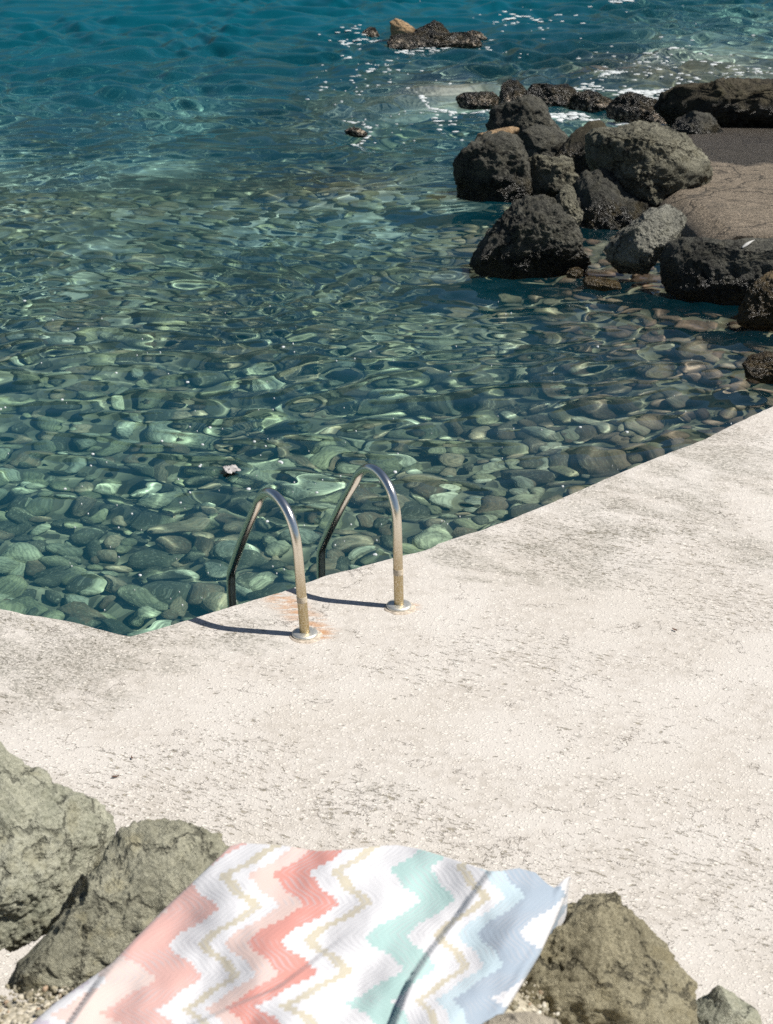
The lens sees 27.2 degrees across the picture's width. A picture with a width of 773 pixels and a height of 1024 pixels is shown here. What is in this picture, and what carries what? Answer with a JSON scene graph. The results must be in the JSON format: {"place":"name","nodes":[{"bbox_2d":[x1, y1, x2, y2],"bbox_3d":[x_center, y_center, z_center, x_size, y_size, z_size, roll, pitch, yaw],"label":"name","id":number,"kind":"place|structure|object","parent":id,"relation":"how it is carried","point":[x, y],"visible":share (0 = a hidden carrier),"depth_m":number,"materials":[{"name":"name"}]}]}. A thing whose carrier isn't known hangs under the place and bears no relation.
{"place":"outdoors","nodes":[
{"label":"outdoors","id":0,"kind":"place"},
{"bbox_2d":[0,0,772,636],"bbox_3d":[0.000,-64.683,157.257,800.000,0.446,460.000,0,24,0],"label":"water","id":1,"kind":"structure","parent":0,"point":[212,204],"depth_m":13.01,"materials":[{"name":"teal liquid"}]},
{"bbox_2d":[221,464,240,473],"bbox_3d":[-0.947,-0.262,9.760,0.099,0.033,0.115,-12,26,-26],"label":"floating scrap","id":2,"kind":"object","parent":1,"relation":"on","point":[228,469],"visible":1,"depth_m":9.75,"materials":[{"name":"white"}]},
{"bbox_2d":[344,126,367,137],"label":"awash rock","id":3,"kind":"object","parent":1,"relation":"on","point":[357,132],"visible":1,"depth_m":20.03,"materials":[{"name":"stone"}]},
{"bbox_2d":[362,27,378,36],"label":"islet rock","id":4,"kind":"object","parent":1,"relation":"on","point":[371,31],"visible":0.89,"depth_m":28.66,"materials":[{"name":"grey stone"}]},
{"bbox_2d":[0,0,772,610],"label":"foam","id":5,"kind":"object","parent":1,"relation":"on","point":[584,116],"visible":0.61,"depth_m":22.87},
{"bbox_2d":[390,18,414,34],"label":"islet rock","id":6,"kind":"object","parent":1,"relation":"on","point":[398,26],"visible":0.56,"depth_m":28.21,"materials":[{"name":"beige stone"}]},
{"bbox_2d":[415,20,449,32],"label":"islet rock","id":7,"kind":"object","parent":1,"relation":"on","point":[435,25],"visible":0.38,"depth_m":28.08,"materials":[{"name":"grey stone"}]},
{"bbox_2d":[387,30,481,49],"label":"islet rock","id":8,"kind":"object","parent":1,"relation":"on","point":[418,39],"visible":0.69,"depth_m":27.27,"materials":[{"name":"grey stone"}]},
{"bbox_2d":[455,91,499,109],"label":"reef rock","id":9,"kind":"object","parent":1,"relation":"on","point":[484,100],"visible":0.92,"depth_m":21.91,"materials":[{"name":"grey stone"}]},
{"bbox_2d":[467,30,487,40],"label":"islet rock","id":10,"kind":"object","parent":1,"relation":"on","point":[480,36],"visible":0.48,"depth_m":28.42,"materials":[{"name":"grey stone"}]},
{"bbox_2d":[452,131,532,202],"bbox_3d":[1.101,-3.543,16.715,0.838,0.880,0.616,0,24,0],"label":"boulder","id":11,"kind":"object","parent":1,"relation":"on","point":[488,166],"visible":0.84,"depth_m":16.48,"materials":[{"name":"grey stone"}]},
{"bbox_2d":[475,126,518,139],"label":"flat stone","id":12,"kind":"object","parent":11,"relation":"on","point":[513,130],"visible":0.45,"depth_m":16.57,"materials":[{"name":"beige stone"}]},
{"bbox_2d":[498,79,526,104],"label":"reef rock","id":13,"kind":"object","parent":1,"relation":"in","point":[511,90],"visible":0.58,"depth_m":21.97,"materials":[{"name":"grey stone"}]},
{"bbox_2d":[485,94,568,138],"bbox_3d":[1.610,-4.338,18.371,0.970,0.910,0.584,0,24,0],"label":"boulder","id":14,"kind":"object","parent":1,"relation":"on","point":[525,111],"visible":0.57,"depth_m":18.09,"materials":[{"name":"grey stone"}]},
{"bbox_2d":[469,194,590,278],"bbox_3d":[1.257,-2.386,14.004,1.059,0.812,0.638,0,24,0],"label":"boulder","id":15,"kind":"object","parent":1,"relation":"on","point":[528,236],"visible":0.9,"depth_m":13.79,"materials":[{"name":"grey stone"}]},
{"bbox_2d":[555,184,583,225],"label":"boulder","id":16,"kind":"object","parent":15,"relation":"on","point":[566,198],"visible":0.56,"depth_m":13.97,"materials":[{"name":"grey stone"}]},
{"bbox_2d":[519,123,566,157],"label":"boulder","id":17,"kind":"object","parent":1,"relation":"on","point":[537,139],"visible":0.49,"depth_m":17.65,"materials":[{"name":"grey stone"}]},
{"bbox_2d":[524,83,576,107],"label":"reef rock","id":18,"kind":"object","parent":1,"relation":"on","point":[551,95],"visible":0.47,"depth_m":21.80,"materials":[{"name":"grey stone"}]},
{"bbox_2d":[528,154,578,197],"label":"boulder","id":19,"kind":"object","parent":1,"relation":"on","point":[551,177],"visible":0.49,"depth_m":16.70,"materials":[{"name":"grey stone"}]},
{"bbox_2d":[566,267,583,278],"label":"wet rock","id":20,"kind":"object","parent":1,"relation":"on","point":[575,272],"visible":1,"depth_m":13.85,"materials":[{"name":"brown stone"}]},
{"bbox_2d":[552,120,605,176],"bbox_3d":[2.100,-3.788,17.626,0.710,1.020,0.468,5,24,12],"label":"boulder","id":21,"kind":"object","parent":1,"relation":"on","point":[573,146],"visible":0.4,"depth_m":17.42,"materials":[{"name":"grey stone"}]},
{"bbox_2d":[568,89,612,112],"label":"reef rock","id":22,"kind":"object","parent":1,"relation":"in","point":[589,101],"visible":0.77,"depth_m":21.59,"materials":[{"name":"grey stone"}]},
{"bbox_2d":[582,275,620,290],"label":"wet rock","id":23,"kind":"object","parent":1,"relation":"on","point":[596,282],"visible":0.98,"depth_m":13.51,"materials":[{"name":"brown stone"}]},
{"bbox_2d":[605,91,666,123],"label":"reef rock","id":24,"kind":"object","parent":1,"relation":"on","point":[629,106],"visible":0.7,"depth_m":20.94,"materials":[{"name":"grey stone"}]},
{"bbox_2d":[603,204,686,274],"bbox_3d":[2.231,-2.331,13.780,0.713,0.583,0.411,0,24,0],"label":"boulder","id":25,"kind":"object","parent":1,"relation":"on","point":[637,246],"visible":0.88,"depth_m":13.69,"materials":[{"name":"grey stone"}]},
{"bbox_2d":[736,271,772,330],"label":"wet rock","id":26,"kind":"object","parent":1,"relation":"on","point":[755,309],"visible":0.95,"depth_m":12.43,"materials":[{"name":"black stone"}]},
{"bbox_2d":[742,351,772,383],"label":"wet rock","id":27,"kind":"object","parent":1,"relation":"on","point":[758,367],"visible":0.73,"depth_m":11.33,"materials":[{"name":"stone"}]},
{"bbox_2d":[0,407,772,1023],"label":"deck","id":28,"kind":"structure","parent":0,"point":[550,695],"depth_m":6.04,"materials":[{"name":"concrete"}]},
{"bbox_2d":[0,992,544,1023],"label":"embankment","id":29,"kind":"structure","parent":28,"relation":"on","point":[22,1013],"depth_m":3.62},
{"bbox_2d":[0,741,115,952],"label":"foreground rock","id":30,"kind":"object","parent":29,"relation":"on","point":[56,839],"visible":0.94,"depth_m":4.12,"materials":[{"name":"grey stone"}]},
{"bbox_2d":[7,817,228,1000],"bbox_3d":[-0.607,1.051,4.070,0.727,0.448,0.406,-8,25,-17],"label":"foreground rock","id":31,"kind":"object","parent":29,"relation":"on","point":[142,876],"visible":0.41,"depth_m":3.96,"materials":[{"name":"grey stone"}]},
{"bbox_2d":[0,981,560,1023],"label":"gravel","id":32,"kind":"structure","parent":29,"relation":"on","point":[47,1003],"depth_m":3.65,"materials":[{"name":"beige gravel"}]},
{"bbox_2d":[31,843,570,1023],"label":"towel","id":33,"kind":"object","parent":32,"relation":"on","point":[245,933],"visible":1,"depth_m":3.45,"materials":[{"name":"multicoloured fabric"}]},
{"bbox_2d":[483,1011,560,1023],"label":"foreground rock","id":34,"kind":"object","parent":29,"relation":"on","point":[526,1017],"visible":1,"depth_m":3.05,"materials":[{"name":"beige stone"}]},
{"bbox_2d":[518,891,697,1023],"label":"foreground rock","id":35,"kind":"object","parent":29,"relation":"on","point":[606,958],"visible":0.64,"depth_m":3.80,"materials":[{"name":"grey stone"}]},
{"bbox_2d":[696,985,761,1023],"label":"foreground rock","id":36,"kind":"object","parent":29,"relation":"on","point":[718,1004],"visible":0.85,"depth_m":4.15,"materials":[{"name":"grey stone"}]},
{"bbox_2d":[226,463,415,643],"bbox_3d":[-0.303,0.569,7.021,0.604,1.636,0.749,-15,28,-30],"label":"swim ladder","id":37,"kind":"object","parent":28,"relation":"attached to","point":[305,633],"visible":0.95,"depth_m":6.70,"materials":[{"name":"silver metal"}]},
{"bbox_2d":[654,126,772,239],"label":"slipway","id":38,"kind":"structure","parent":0,"point":[732,199],"depth_m":15.53,"materials":[{"name":"brown concrete"}]},
{"bbox_2d":[584,120,712,206],"bbox_3d":[2.622,-3.432,15.924,1.272,0.818,0.872,0,24,0],"label":"boulder","id":39,"kind":"object","parent":38,"relation":"on","point":[654,164],"visible":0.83,"depth_m":15.61,"materials":[{"name":"grey stone"}]},
{"bbox_2d":[671,111,722,133],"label":"shore rock","id":40,"kind":"object","parent":38,"relation":"on","point":[694,122],"visible":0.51,"depth_m":19.54,"materials":[{"name":"grey stone"}]},
{"bbox_2d":[653,77,772,127],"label":"shore rock","id":41,"kind":"object","parent":38,"relation":"on","point":[736,102],"visible":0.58,"depth_m":20.05,"materials":[{"name":"grey stone"}]},
{"bbox_3d":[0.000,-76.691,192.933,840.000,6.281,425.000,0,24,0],"label":"seabed","id":42,"kind":"structure","parent":0,"visible":0},
{"bbox_3d":[-0.290,-2.098,17.130,17.123,2.212,21.309,0,24,0],"label":"pebble bed","id":43,"kind":"object","parent":42,"relation":"on","visible":0},
{"bbox_2d":[572,167,651,229],"bbox_3d":[2.208,-2.791,15.784,0.808,1.162,0.712,0,24,0],"label":"boulder","id":44,"kind":"object","parent":43,"relation":"on","point":[606,199],"visible":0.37,"depth_m":15.53,"materials":[{"name":"grey stone"}]},
{"bbox_2d":[659,237,772,304],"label":"boulder","id":45,"kind":"object","parent":43,"relation":"on","point":[724,271],"visible":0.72,"depth_m":13.14,"materials":[{"name":"black stone"}]},
{"bbox_2d":[742,240,753,247],"bbox_3d":[2.956,-2.194,13.070,0.142,0.018,0.030,-32,63,-18],"label":"feather","id":46,"kind":"object","parent":45,"relation":"on","point":[746,244],"visible":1,"depth_m":13.06,"materials":[{"name":"white"}]}
]}

